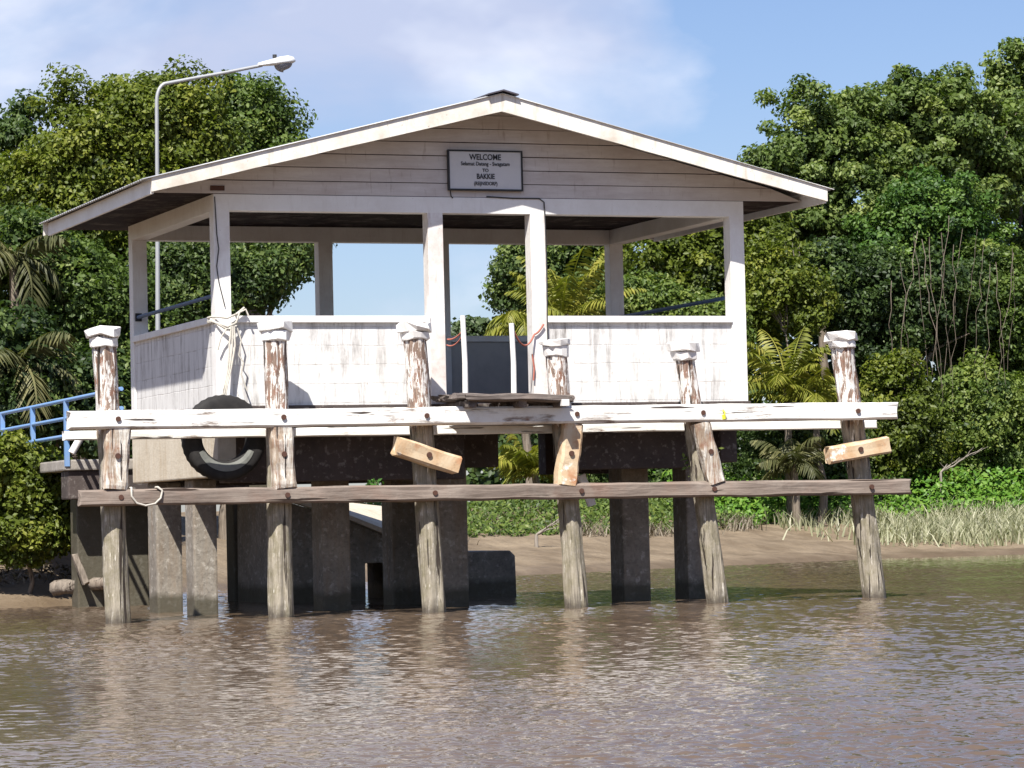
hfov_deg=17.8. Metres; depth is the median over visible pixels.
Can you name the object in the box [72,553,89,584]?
plank
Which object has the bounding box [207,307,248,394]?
rope
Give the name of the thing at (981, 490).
ground cover
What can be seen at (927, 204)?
broadleaf tree
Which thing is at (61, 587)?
driftwood log
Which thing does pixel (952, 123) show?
broadleaf tree
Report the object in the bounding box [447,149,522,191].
welcome sign
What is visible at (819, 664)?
river water
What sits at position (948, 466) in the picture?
branch
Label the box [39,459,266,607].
gangway
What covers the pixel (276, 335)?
mooring pile
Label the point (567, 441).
mooring pile
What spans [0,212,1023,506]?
background forest
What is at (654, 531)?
dry grass
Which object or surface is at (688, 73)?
sky
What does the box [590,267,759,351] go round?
shrub
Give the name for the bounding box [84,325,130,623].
mooring pile
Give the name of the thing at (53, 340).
palm tree
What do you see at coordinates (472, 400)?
boarding platform
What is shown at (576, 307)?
palm tree
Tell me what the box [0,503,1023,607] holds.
mud bank
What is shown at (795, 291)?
broadleaf tree
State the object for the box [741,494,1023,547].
reed grass
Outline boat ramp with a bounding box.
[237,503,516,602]
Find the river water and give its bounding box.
[0,554,1023,767]
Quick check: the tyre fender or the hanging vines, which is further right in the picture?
the hanging vines
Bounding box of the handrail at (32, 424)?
[0,387,123,465]
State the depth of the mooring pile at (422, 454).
33.75 m
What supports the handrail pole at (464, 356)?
on the boarding platform
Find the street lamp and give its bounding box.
[155,54,295,330]
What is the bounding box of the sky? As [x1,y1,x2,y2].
[0,0,1023,511]
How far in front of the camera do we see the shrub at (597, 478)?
75.02 m
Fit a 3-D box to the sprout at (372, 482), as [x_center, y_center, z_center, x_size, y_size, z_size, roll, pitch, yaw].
[-1.415,1.052,33.593,0.218,0.180,0.149,0,-3,-21]
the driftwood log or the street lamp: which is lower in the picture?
the driftwood log
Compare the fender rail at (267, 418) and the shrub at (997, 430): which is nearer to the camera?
the fender rail at (267, 418)
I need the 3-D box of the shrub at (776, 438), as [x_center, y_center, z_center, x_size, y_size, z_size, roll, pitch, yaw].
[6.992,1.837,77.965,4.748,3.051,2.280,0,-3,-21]
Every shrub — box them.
[503,434,756,510]
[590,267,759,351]
[725,400,879,503]
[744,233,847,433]
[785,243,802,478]
[832,347,963,504]
[928,345,1023,497]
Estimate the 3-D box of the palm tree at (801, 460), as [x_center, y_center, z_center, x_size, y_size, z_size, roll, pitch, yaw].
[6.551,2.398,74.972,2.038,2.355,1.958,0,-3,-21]
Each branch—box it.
[534,518,558,547]
[940,447,986,508]
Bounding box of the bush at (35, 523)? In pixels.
[0,428,72,593]
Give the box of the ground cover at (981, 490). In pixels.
[649,462,1023,524]
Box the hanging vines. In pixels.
[888,221,1014,415]
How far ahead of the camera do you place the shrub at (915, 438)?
78.09 m
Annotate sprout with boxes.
[366,478,383,484]
[680,447,723,476]
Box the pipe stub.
[69,440,82,454]
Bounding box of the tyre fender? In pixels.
[181,395,265,480]
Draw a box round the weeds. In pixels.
[305,498,757,537]
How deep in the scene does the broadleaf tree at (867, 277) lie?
79.52 m
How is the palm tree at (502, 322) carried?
on the mud bank
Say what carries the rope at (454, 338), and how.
attached to the handrail pole at (464, 356)
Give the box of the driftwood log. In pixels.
[49,577,103,595]
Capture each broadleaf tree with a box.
[0,54,252,458]
[0,87,53,237]
[0,202,182,459]
[0,297,132,459]
[114,242,314,539]
[195,69,337,315]
[478,245,579,502]
[558,242,644,315]
[591,212,815,346]
[736,73,933,395]
[789,233,1005,393]
[813,163,1022,488]
[862,61,1023,385]
[934,236,1023,388]
[978,36,1023,267]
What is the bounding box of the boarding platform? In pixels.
[431,393,574,407]
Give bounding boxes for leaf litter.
[0,560,71,584]
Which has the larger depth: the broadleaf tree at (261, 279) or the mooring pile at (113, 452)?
the broadleaf tree at (261, 279)
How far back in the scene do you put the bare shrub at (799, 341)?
78.50 m
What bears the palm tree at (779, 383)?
on the mud bank
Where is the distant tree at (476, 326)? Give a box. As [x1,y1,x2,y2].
[451,314,507,335]
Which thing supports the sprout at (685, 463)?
on the mooring pile at (704, 461)
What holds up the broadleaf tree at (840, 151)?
on the mud bank
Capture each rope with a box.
[128,486,162,506]
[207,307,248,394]
[446,332,460,346]
[515,324,543,379]
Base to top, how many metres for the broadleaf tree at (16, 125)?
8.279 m
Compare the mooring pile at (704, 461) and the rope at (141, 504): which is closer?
the rope at (141, 504)
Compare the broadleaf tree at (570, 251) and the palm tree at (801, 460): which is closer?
the palm tree at (801, 460)
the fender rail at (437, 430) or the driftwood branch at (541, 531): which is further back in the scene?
the driftwood branch at (541, 531)
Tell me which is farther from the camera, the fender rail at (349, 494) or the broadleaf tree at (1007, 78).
the broadleaf tree at (1007, 78)
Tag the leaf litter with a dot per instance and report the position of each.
(17, 575)
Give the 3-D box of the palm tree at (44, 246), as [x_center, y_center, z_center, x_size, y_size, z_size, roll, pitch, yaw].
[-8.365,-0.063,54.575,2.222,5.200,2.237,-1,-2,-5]
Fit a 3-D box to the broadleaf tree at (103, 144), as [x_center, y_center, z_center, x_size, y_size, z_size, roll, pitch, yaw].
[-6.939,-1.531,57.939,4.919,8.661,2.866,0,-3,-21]
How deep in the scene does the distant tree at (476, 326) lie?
214.56 m
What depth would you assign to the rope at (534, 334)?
34.84 m
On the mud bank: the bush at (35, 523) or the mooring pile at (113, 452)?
the bush at (35, 523)
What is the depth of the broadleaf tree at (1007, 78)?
90.28 m
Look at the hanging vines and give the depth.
79.22 m
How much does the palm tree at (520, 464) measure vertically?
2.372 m
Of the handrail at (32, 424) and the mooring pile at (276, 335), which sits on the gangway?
the handrail at (32, 424)
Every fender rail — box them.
[62,420,876,440]
[66,402,897,429]
[77,479,910,506]
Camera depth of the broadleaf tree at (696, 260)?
79.66 m
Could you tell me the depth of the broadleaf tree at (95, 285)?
54.97 m
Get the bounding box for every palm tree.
[0,235,74,326]
[0,331,84,443]
[483,306,564,506]
[488,434,589,511]
[495,245,646,317]
[747,326,834,522]
[750,436,825,526]
[765,367,870,524]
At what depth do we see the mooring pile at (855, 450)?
35.51 m
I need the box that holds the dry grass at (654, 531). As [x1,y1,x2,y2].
[467,510,767,544]
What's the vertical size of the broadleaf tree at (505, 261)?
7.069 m
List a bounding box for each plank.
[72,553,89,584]
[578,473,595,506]
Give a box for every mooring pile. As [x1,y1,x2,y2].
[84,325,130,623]
[257,320,296,617]
[390,320,461,612]
[538,338,587,608]
[666,342,728,603]
[823,330,890,597]
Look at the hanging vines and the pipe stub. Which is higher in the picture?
the hanging vines
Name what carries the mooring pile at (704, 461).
in the river water
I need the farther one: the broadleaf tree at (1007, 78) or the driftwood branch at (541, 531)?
the broadleaf tree at (1007, 78)
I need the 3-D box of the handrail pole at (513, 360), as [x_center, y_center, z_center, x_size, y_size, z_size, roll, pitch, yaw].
[0.010,-0.246,34.477,0.071,0.794,0.062,0,-3,-21]
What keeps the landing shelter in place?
on the mud bank
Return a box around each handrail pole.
[460,315,467,392]
[509,323,516,392]
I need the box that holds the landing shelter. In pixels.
[39,89,833,615]
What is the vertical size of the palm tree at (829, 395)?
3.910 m
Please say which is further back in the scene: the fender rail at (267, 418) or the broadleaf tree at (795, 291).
the broadleaf tree at (795, 291)
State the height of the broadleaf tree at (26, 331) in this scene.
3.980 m
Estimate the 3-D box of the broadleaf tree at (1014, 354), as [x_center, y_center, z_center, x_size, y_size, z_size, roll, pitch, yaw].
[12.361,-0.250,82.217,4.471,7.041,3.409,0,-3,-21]
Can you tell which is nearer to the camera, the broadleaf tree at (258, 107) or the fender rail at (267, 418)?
the fender rail at (267, 418)

